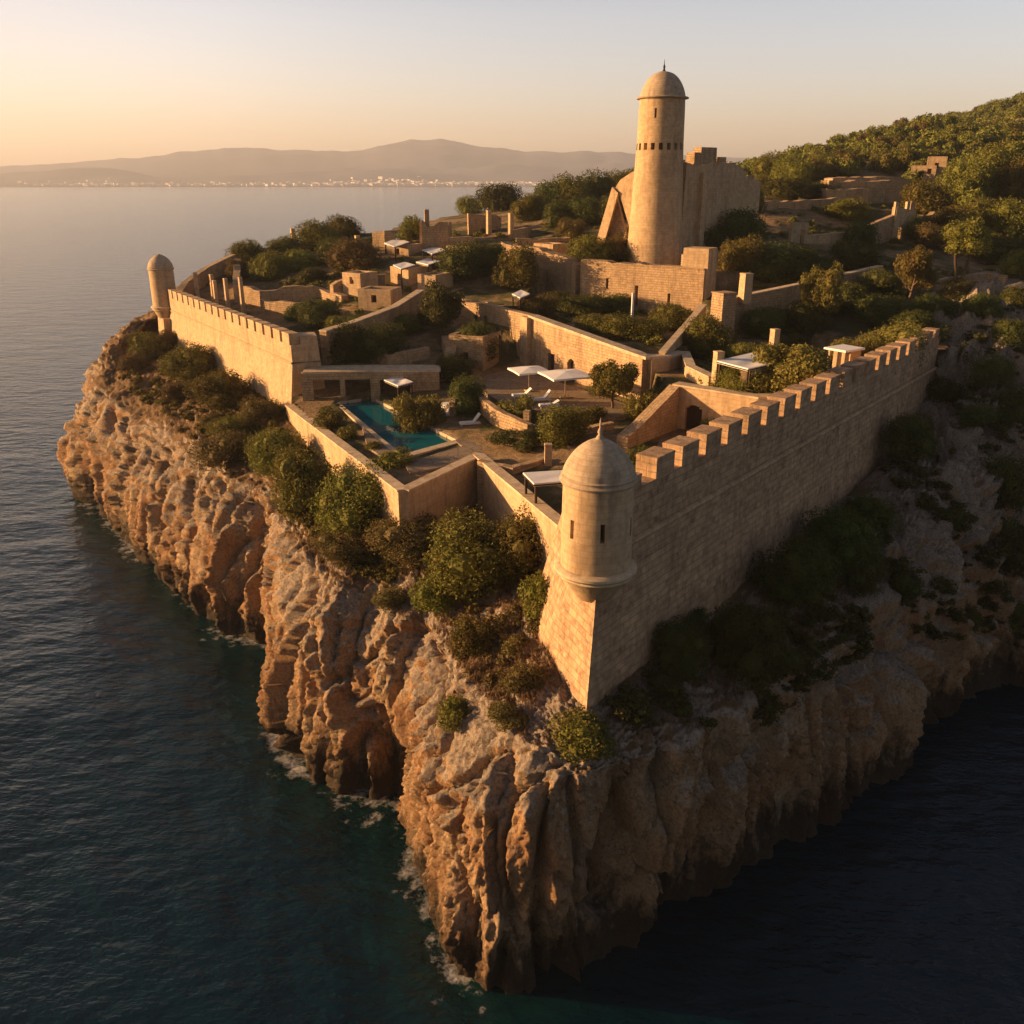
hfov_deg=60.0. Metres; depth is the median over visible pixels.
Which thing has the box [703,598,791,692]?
shrub
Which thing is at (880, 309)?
shrub
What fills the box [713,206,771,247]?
shrub
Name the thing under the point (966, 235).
tree
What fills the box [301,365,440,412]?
niche wall
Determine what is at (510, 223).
stone post
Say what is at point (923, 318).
shrub
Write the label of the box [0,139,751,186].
mountains
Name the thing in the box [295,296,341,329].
shrub
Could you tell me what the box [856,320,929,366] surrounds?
shrub
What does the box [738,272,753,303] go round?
stone pier
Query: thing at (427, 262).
canopy shelter
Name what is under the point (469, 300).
garden wall
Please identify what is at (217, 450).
shrub
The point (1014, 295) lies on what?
shrub
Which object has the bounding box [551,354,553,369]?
door
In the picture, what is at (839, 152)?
tree
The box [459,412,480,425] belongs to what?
sun lounger
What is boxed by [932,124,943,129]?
tree
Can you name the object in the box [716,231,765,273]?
shrub
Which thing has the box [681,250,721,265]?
garden wall
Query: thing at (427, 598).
shrub
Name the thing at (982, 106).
tree
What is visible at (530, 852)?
cliff
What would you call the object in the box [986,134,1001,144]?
tree
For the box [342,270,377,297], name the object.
stone block house
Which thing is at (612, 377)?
tree
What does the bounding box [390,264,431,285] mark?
stone block house
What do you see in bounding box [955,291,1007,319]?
shrub
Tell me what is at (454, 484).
garden wall
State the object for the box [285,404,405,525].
garden wall
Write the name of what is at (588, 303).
shrub
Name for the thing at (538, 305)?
shrub
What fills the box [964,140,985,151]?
tree
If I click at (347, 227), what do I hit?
shrub
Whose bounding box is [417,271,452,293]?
stone block house
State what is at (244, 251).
shrub
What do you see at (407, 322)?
shrub
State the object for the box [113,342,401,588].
slope scrub
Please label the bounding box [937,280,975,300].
shrub
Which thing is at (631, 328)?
shrub
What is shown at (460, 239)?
ruined wall
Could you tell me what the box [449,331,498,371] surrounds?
stone block house
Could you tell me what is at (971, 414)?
shrub
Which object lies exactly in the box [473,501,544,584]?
shrub
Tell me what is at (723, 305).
stone pier
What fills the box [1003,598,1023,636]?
shrub
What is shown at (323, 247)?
shrub
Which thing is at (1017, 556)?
shrub
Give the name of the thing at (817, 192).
shrub
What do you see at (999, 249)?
shrub
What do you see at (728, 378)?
shrub
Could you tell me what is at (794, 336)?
undergrowth
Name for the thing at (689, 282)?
retaining wall
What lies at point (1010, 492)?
shrub
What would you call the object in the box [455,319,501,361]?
shrub
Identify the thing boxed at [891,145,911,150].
tree
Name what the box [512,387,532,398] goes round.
sun lounger
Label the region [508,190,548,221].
tree
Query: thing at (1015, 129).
tree
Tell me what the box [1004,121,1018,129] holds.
tree
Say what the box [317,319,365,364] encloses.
shrub
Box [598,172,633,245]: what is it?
ruined wall
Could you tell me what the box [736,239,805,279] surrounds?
shrub
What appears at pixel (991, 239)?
tree
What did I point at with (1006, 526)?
shrub
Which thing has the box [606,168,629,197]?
tree
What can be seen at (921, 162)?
tree
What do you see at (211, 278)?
stone post
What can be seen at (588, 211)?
tree
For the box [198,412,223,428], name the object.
shrub
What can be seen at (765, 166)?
tree
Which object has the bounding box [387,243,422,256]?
stone block house
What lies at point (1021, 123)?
tree
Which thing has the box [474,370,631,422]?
courtyard paving
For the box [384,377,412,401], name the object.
canopy shelter
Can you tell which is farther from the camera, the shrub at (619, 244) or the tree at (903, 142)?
the tree at (903, 142)
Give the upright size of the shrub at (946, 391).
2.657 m
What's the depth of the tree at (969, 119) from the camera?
367.42 m
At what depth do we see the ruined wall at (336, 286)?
125.23 m
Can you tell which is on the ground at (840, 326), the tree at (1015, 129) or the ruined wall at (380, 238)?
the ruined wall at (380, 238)
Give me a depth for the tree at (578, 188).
178.40 m
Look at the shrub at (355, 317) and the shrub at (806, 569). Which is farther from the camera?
the shrub at (355, 317)
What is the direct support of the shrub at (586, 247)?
on the ground at (840, 326)
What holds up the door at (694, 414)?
in the terrace wall at (677, 405)
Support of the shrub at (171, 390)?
on the cliff
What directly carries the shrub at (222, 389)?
on the cliff
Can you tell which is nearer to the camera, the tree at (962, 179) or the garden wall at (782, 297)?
the garden wall at (782, 297)
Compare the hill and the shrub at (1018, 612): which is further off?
the hill
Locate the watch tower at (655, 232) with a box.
[627,60,688,264]
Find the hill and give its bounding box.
[392,104,1023,229]
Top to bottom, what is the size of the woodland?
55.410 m
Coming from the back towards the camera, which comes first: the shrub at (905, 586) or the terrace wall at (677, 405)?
the terrace wall at (677, 405)
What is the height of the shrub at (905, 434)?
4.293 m
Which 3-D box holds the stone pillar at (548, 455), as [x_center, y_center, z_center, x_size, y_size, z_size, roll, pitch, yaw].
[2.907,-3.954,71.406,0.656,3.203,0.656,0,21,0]
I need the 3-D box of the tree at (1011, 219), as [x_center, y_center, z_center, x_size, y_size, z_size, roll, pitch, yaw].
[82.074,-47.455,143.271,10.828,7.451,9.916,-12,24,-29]
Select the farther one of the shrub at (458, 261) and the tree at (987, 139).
the tree at (987, 139)
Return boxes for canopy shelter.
[384,238,408,261]
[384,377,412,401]
[393,262,414,288]
[416,258,439,271]
[422,247,444,266]
[512,290,529,310]
[522,470,562,503]
[716,353,774,390]
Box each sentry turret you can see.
[147,254,175,318]
[554,418,637,602]
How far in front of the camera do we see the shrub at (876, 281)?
109.74 m
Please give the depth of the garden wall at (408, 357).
99.29 m
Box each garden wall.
[261,298,299,313]
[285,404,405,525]
[319,289,423,365]
[370,346,429,364]
[400,452,479,533]
[449,394,532,430]
[454,297,502,305]
[473,453,560,575]
[477,456,543,505]
[499,421,613,447]
[659,304,706,354]
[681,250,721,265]
[681,351,711,385]
[734,265,883,333]
[936,272,1007,284]
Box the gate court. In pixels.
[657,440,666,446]
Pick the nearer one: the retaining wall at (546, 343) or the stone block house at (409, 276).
the retaining wall at (546, 343)
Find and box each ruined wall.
[232,256,347,306]
[330,274,385,292]
[372,230,395,246]
[441,335,456,380]
[450,236,473,245]
[467,213,500,234]
[513,227,531,238]
[516,237,570,245]
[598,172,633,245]
[761,197,851,210]
[916,211,938,224]
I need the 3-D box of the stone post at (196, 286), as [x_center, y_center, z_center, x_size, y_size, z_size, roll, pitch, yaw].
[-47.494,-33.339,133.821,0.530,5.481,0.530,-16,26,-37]
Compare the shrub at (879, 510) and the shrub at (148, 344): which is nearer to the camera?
the shrub at (879, 510)
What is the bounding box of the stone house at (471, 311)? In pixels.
[448,288,522,323]
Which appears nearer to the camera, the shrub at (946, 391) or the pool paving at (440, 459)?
the pool paving at (440, 459)
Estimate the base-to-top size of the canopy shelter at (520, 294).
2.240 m
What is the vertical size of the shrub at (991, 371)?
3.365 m
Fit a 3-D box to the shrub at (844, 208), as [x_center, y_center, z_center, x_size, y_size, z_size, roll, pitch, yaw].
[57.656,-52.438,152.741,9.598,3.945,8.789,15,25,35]
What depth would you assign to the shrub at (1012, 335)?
94.87 m
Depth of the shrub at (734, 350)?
91.05 m
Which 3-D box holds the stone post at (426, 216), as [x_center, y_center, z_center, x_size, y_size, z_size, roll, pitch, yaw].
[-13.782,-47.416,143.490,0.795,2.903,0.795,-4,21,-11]
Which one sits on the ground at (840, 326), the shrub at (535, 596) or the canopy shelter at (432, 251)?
the canopy shelter at (432, 251)
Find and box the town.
[17,176,572,185]
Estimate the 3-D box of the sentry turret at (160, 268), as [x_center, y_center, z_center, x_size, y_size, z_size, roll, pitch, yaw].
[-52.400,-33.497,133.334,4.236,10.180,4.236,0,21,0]
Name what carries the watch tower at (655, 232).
on the ground at (840, 326)
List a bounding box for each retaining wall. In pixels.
[481,303,687,398]
[501,241,717,312]
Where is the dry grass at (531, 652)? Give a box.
[127,344,946,740]
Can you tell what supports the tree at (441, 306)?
on the ground at (840, 326)
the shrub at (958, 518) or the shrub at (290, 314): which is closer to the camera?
the shrub at (958, 518)
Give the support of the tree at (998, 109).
on the hill
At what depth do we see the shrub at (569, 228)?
139.22 m
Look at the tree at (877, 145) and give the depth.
225.33 m
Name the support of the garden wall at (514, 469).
on the ground at (840, 326)
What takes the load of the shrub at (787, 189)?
on the ground at (840, 326)
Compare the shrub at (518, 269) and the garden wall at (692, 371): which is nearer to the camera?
the garden wall at (692, 371)
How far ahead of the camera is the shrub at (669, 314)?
102.68 m
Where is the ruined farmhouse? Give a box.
[788,201,915,243]
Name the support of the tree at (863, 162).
on the hill
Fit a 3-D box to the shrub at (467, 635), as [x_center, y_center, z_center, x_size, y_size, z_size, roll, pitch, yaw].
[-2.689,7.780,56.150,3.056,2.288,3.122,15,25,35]
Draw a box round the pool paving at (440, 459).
[404,438,493,474]
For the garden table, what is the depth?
89.13 m
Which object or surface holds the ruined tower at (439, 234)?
on the ground at (840, 326)
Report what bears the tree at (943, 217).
on the ground at (840, 326)
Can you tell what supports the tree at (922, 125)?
on the hill
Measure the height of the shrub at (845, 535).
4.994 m
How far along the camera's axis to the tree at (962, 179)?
161.56 m
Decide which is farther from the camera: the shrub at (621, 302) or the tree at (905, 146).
the tree at (905, 146)
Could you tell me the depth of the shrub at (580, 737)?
46.96 m
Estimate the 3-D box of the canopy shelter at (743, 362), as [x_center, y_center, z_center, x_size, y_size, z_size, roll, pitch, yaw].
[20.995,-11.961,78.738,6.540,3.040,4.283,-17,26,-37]
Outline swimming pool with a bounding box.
[336,398,456,456]
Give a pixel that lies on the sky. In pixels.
(81, 80)
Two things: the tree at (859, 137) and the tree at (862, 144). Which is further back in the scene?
the tree at (859, 137)
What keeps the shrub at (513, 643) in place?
on the cliff
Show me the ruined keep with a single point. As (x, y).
(714, 185)
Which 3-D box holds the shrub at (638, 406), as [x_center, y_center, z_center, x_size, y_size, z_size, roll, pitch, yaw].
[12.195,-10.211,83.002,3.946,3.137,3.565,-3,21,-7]
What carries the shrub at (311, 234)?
on the ground at (840, 326)
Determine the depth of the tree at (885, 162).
202.97 m
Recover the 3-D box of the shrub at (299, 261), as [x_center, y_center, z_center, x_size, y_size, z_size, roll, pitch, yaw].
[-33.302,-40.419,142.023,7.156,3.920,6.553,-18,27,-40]
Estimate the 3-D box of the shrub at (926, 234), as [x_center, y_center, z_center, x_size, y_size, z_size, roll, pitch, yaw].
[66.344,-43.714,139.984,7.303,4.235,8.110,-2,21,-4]
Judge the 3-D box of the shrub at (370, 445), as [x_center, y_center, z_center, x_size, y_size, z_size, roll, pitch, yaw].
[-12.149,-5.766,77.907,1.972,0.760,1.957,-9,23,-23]
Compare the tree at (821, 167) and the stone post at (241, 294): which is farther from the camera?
the tree at (821, 167)
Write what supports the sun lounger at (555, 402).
on the courtyard paving at (501, 385)
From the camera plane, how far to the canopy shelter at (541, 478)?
61.40 m
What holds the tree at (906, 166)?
on the hill
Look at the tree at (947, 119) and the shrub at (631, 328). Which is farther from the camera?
the tree at (947, 119)
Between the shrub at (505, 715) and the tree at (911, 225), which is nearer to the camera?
the shrub at (505, 715)
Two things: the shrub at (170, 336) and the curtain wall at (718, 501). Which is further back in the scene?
the shrub at (170, 336)
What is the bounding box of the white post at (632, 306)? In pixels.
[631,293,634,314]
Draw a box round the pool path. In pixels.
[362,428,391,456]
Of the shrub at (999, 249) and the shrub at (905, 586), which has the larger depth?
the shrub at (999, 249)
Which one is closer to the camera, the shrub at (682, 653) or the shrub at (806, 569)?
the shrub at (682, 653)
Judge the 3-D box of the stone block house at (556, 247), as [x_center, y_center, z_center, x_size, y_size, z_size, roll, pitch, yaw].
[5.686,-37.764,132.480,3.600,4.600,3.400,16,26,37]
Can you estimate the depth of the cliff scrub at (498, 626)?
56.56 m
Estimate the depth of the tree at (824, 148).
248.86 m
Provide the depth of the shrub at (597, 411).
81.98 m
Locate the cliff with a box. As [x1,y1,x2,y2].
[56,268,1023,994]
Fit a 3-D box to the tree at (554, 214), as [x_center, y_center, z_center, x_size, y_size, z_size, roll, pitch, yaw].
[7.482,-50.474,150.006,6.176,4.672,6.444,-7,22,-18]
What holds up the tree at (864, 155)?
on the hill
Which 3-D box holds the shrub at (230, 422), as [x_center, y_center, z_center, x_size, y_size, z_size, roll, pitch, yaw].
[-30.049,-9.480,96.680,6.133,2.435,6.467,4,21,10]
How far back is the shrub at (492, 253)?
126.61 m
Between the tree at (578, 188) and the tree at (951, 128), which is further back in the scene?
the tree at (951, 128)
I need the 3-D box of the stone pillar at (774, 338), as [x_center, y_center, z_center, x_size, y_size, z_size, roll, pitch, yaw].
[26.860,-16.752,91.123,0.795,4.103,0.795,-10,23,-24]
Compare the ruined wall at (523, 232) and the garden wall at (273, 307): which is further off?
the ruined wall at (523, 232)
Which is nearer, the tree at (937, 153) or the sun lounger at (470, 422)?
the sun lounger at (470, 422)
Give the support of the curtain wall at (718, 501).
on the cliff
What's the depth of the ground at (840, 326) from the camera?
106.24 m
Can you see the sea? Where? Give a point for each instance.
(184, 839)
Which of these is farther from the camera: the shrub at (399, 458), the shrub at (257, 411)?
the shrub at (257, 411)
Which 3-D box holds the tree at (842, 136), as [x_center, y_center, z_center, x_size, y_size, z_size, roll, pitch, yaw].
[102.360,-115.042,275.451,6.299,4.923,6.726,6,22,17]
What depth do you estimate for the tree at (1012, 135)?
240.74 m
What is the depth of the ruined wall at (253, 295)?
127.75 m
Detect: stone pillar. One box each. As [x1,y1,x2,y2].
[523,409,530,422]
[544,443,552,465]
[711,350,724,382]
[739,370,749,391]
[769,328,780,349]
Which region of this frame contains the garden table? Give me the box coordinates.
[442,402,448,409]
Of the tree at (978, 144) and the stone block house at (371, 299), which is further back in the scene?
the tree at (978, 144)
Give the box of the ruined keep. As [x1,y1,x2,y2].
[682,147,760,253]
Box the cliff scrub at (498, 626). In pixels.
[127,344,539,696]
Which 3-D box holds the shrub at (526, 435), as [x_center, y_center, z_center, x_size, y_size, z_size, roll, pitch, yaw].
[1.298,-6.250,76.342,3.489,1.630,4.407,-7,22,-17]
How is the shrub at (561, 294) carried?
on the ground at (840, 326)
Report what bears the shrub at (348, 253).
on the ground at (840, 326)
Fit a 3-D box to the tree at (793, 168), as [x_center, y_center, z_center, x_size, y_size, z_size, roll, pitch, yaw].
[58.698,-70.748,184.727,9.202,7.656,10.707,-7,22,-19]
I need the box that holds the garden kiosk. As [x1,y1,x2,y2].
[824,344,864,371]
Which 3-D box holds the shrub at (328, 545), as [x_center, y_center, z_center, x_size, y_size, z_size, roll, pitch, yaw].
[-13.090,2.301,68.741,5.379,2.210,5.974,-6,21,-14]
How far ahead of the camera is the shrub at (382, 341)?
99.16 m
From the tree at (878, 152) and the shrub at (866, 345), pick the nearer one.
the shrub at (866, 345)
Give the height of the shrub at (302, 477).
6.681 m
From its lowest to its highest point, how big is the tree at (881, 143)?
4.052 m
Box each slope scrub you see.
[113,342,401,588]
[601,306,1023,729]
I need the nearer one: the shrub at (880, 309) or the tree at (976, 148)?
the shrub at (880, 309)
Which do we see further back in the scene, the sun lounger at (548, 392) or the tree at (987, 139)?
the tree at (987, 139)
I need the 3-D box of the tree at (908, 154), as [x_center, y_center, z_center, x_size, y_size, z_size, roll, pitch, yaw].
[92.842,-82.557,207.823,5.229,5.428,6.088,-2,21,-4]
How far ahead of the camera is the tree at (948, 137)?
241.39 m
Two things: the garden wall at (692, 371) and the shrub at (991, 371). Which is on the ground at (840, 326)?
the garden wall at (692, 371)
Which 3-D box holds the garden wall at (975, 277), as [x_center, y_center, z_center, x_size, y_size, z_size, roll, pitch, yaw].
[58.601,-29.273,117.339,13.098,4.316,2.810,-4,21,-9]
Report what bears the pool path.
on the ground at (840, 326)
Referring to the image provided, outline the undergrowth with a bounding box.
[269,197,1020,445]
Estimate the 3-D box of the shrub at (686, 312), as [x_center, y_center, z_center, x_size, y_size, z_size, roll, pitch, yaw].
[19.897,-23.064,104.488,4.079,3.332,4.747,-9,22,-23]
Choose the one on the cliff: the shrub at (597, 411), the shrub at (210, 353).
the shrub at (210, 353)
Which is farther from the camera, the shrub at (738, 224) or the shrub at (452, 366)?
the shrub at (738, 224)
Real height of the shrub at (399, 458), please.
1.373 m
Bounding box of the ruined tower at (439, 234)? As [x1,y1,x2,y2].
[419,220,451,248]
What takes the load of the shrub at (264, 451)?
on the cliff
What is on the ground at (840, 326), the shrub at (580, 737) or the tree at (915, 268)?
the tree at (915, 268)
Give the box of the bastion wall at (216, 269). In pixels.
[178,254,235,294]
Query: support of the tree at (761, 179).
on the ground at (840, 326)
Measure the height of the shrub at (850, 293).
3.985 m
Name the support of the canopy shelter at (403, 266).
on the ground at (840, 326)
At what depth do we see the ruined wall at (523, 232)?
144.91 m
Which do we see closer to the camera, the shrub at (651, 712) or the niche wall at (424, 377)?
the shrub at (651, 712)
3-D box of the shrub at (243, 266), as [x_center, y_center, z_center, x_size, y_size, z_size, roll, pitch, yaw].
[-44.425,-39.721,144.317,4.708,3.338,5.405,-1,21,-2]
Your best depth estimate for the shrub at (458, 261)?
125.03 m
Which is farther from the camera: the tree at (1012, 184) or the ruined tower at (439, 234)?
the tree at (1012, 184)
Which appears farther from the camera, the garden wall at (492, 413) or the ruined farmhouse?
the ruined farmhouse
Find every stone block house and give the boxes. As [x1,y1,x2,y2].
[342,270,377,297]
[358,286,401,312]
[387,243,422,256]
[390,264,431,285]
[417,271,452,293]
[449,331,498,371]
[534,242,566,253]
[911,165,936,184]
[927,156,947,185]
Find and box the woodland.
[726,91,1023,208]
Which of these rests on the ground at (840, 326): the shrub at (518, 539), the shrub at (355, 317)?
the shrub at (355, 317)
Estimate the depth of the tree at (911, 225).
142.99 m
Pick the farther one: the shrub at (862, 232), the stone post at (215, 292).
the shrub at (862, 232)
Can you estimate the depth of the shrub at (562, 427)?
74.97 m
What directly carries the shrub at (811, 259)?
on the ground at (840, 326)
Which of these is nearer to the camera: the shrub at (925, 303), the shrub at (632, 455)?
the shrub at (632, 455)
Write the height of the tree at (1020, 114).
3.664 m
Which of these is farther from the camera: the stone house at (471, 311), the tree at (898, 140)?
the tree at (898, 140)
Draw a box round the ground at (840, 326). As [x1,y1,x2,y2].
[176,192,1023,514]
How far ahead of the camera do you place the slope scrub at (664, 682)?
62.49 m
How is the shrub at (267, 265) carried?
on the ground at (840, 326)
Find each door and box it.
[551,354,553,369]
[686,405,701,428]
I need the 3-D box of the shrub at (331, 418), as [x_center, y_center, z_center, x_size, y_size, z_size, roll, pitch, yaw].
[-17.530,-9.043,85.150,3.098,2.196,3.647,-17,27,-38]
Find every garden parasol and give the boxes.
[507,366,547,391]
[538,369,590,398]
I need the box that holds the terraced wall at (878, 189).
[818,176,913,202]
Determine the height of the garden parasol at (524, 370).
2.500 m
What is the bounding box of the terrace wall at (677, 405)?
[616,381,774,448]
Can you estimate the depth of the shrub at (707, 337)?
92.99 m
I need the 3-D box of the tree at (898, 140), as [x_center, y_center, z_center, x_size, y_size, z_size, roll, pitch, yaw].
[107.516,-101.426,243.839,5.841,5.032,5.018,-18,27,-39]
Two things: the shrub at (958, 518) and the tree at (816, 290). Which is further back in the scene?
the tree at (816, 290)
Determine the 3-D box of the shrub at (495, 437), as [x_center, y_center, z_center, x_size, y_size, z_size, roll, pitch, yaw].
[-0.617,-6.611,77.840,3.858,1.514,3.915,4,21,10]
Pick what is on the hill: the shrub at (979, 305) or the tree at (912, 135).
the tree at (912, 135)
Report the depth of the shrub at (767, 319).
99.64 m
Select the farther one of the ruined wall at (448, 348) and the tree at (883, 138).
the tree at (883, 138)
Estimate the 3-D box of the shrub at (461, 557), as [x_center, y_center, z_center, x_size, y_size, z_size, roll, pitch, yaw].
[-3.005,2.995,61.734,8.068,5.712,9.388,4,21,9]
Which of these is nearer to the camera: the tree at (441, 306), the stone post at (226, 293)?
the tree at (441, 306)
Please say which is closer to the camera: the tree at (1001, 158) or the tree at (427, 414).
the tree at (427, 414)
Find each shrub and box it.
[115,350,148,372]
[126,328,169,360]
[154,329,177,345]
[156,340,216,382]
[158,381,192,401]
[180,366,250,409]
[183,426,256,473]
[188,350,215,370]
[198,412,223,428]
[203,414,258,436]
[222,238,266,264]
[224,257,251,278]
[236,394,282,427]
[242,427,312,477]
[246,249,290,280]
[264,234,301,256]
[267,445,341,522]
[281,300,303,321]
[283,249,322,272]
[291,217,345,250]
[294,266,328,284]
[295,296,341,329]
[306,456,397,539]
[308,525,374,567]
[310,406,347,428]
[313,235,350,260]
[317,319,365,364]
[322,314,352,327]
[323,235,385,270]
[326,213,365,238]
[336,423,359,439]
[344,312,366,322]
[353,318,409,363]
[362,510,443,570]
[363,441,383,449]
[369,585,407,612]
[374,446,417,468]
[391,313,427,332]
[407,576,460,616]
[417,504,512,605]
[433,238,490,283]
[435,352,475,383]
[435,693,471,732]
[445,612,492,658]
[446,372,488,418]
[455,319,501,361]
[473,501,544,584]
[475,242,506,275]
[483,428,519,446]
[486,699,528,733]
[491,240,542,289]
[494,663,550,695]
[498,393,536,422]
[500,634,530,656]
[507,428,541,453]
[514,290,560,319]
[516,570,549,625]
[531,402,593,448]
[545,290,574,310]
[546,703,619,765]
[554,216,588,237]
[555,293,619,317]
[564,233,616,261]
[572,313,615,334]
[573,405,608,423]
[597,310,671,340]
[598,231,627,262]
[600,292,631,313]
[620,387,660,420]
[622,248,633,261]
[625,443,651,468]
[631,703,655,724]
[645,301,690,331]
[649,613,713,683]
[666,301,693,325]
[681,311,738,358]
[685,607,710,629]
[698,418,713,424]
[703,223,731,249]
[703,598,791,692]
[707,366,763,393]
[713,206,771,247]
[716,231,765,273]
[722,342,759,356]
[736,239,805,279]
[739,304,794,337]
[745,531,844,613]
[758,187,767,213]
[760,176,815,199]
[779,299,837,333]
[780,244,846,280]
[797,504,889,572]
[804,180,841,198]
[814,196,874,219]
[821,239,885,270]
[822,281,868,314]
[830,333,880,361]
[835,555,890,596]
[837,489,905,535]
[841,217,881,248]
[851,267,914,297]
[851,291,917,326]
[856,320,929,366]
[878,411,943,461]
[886,307,957,341]
[890,575,924,597]
[905,221,947,249]
[908,293,966,316]
[926,376,965,402]
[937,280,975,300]
[944,508,969,530]
[954,340,980,363]
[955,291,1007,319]
[956,403,999,427]
[960,351,1017,387]
[964,602,982,636]
[974,234,1023,264]
[978,574,1012,599]
[979,452,1023,513]
[981,379,1023,431]
[988,529,1023,577]
[989,513,1023,544]
[990,316,1023,346]
[999,284,1023,309]
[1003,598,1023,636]
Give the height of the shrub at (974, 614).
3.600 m
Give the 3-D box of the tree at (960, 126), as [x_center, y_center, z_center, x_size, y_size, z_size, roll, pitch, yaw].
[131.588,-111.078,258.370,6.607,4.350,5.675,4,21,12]
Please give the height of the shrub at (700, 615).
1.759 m
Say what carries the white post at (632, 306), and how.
on the ground at (840, 326)
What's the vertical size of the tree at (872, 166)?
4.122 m
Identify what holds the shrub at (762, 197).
on the ground at (840, 326)
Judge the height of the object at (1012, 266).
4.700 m
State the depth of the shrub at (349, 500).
69.22 m
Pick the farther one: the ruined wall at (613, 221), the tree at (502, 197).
the tree at (502, 197)
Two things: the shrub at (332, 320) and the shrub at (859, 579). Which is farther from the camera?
the shrub at (332, 320)
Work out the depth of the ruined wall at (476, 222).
152.60 m
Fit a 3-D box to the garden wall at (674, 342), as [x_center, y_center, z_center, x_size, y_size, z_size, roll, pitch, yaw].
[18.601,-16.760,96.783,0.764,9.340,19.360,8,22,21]
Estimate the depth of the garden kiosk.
85.35 m
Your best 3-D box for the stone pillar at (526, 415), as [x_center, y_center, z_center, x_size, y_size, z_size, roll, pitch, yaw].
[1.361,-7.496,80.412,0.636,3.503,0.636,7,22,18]
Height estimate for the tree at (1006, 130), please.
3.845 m
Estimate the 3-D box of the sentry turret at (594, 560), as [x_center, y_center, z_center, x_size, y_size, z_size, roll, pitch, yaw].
[4.550,0.009,47.270,4.522,10.450,4.522,0,21,0]
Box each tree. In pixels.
[390,389,447,433]
[396,214,420,242]
[417,276,465,333]
[454,194,482,214]
[472,181,524,212]
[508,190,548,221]
[531,179,567,210]
[541,200,571,227]
[547,170,596,208]
[567,196,604,224]
[577,167,619,204]
[588,359,640,407]
[599,193,625,218]
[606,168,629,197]
[619,168,634,174]
[749,341,832,393]
[750,149,782,179]
[754,173,771,195]
[768,153,815,184]
[798,261,844,330]
[803,154,832,181]
[815,144,831,153]
[828,163,840,176]
[830,149,846,160]
[833,133,850,142]
[839,151,860,174]
[852,147,861,153]
[853,141,872,149]
[855,132,871,140]
[856,150,870,160]
[856,158,866,169]
[866,154,881,170]
[868,142,890,152]
[870,141,892,147]
[870,148,890,159]
[874,135,893,144]
[874,151,899,173]
[877,124,888,130]
[889,123,904,127]
[891,133,910,147]
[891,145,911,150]
[893,117,908,125]
[893,244,939,302]
[896,147,920,169]
[897,140,919,147]
[897,214,930,238]
[899,143,917,149]
[899,176,959,216]
[904,162,911,172]
[906,131,919,140]
[911,121,930,138]
[913,158,926,165]
[923,202,974,226]
[924,149,942,155]
[930,146,941,151]
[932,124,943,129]
[932,153,1000,202]
[937,124,958,134]
[937,213,994,282]
[939,135,954,141]
[941,114,958,126]
[946,140,958,153]
[946,153,960,161]
[955,123,969,133]
[960,194,1004,230]
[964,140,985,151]
[965,117,975,123]
[966,137,1023,194]
[966,145,982,152]
[973,231,1011,258]
[976,110,988,115]
[977,104,989,110]
[977,135,996,143]
[984,195,1023,239]
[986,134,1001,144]
[991,155,1023,202]
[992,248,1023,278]
[994,107,1006,113]
[1000,127,1012,134]
[1001,131,1023,141]
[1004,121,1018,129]
[1011,127,1023,133]
[1015,107,1023,117]
[1017,119,1023,129]
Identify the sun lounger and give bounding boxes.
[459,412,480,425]
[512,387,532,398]
[532,389,551,400]
[538,399,559,408]
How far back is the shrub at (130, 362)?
124.55 m
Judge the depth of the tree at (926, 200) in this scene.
150.66 m
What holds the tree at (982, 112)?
on the hill
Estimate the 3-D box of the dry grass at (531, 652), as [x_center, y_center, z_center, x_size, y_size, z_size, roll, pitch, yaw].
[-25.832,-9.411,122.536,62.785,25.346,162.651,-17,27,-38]
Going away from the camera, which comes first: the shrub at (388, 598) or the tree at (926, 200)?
the shrub at (388, 598)
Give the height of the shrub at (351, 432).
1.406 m
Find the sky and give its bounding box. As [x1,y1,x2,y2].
[0,0,1023,165]
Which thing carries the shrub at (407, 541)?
on the cliff
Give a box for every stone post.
[193,272,199,296]
[209,274,213,302]
[212,280,218,303]
[223,278,229,307]
[238,277,245,312]
[424,209,429,226]
[486,210,491,233]
[508,213,513,236]
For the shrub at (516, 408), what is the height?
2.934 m
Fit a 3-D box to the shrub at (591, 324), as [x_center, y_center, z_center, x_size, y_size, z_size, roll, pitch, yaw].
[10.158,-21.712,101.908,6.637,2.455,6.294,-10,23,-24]
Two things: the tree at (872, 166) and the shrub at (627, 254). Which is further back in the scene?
the tree at (872, 166)
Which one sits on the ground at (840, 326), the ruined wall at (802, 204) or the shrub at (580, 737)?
the ruined wall at (802, 204)
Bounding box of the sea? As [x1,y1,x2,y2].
[0,187,1023,1023]
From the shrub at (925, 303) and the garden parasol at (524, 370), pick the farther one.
the shrub at (925, 303)
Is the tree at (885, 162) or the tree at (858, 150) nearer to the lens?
the tree at (885, 162)
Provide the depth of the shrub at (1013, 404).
87.58 m
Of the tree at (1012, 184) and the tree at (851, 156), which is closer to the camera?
the tree at (1012, 184)
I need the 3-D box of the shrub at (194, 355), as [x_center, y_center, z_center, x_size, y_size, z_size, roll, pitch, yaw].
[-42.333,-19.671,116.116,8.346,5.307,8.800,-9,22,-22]
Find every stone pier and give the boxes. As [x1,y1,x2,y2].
[710,290,736,340]
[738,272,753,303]
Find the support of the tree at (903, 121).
on the hill
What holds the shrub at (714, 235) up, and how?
on the ground at (840, 326)
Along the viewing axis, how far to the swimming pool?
83.80 m
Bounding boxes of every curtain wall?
[158,289,324,410]
[537,327,939,713]
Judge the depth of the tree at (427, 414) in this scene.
84.12 m

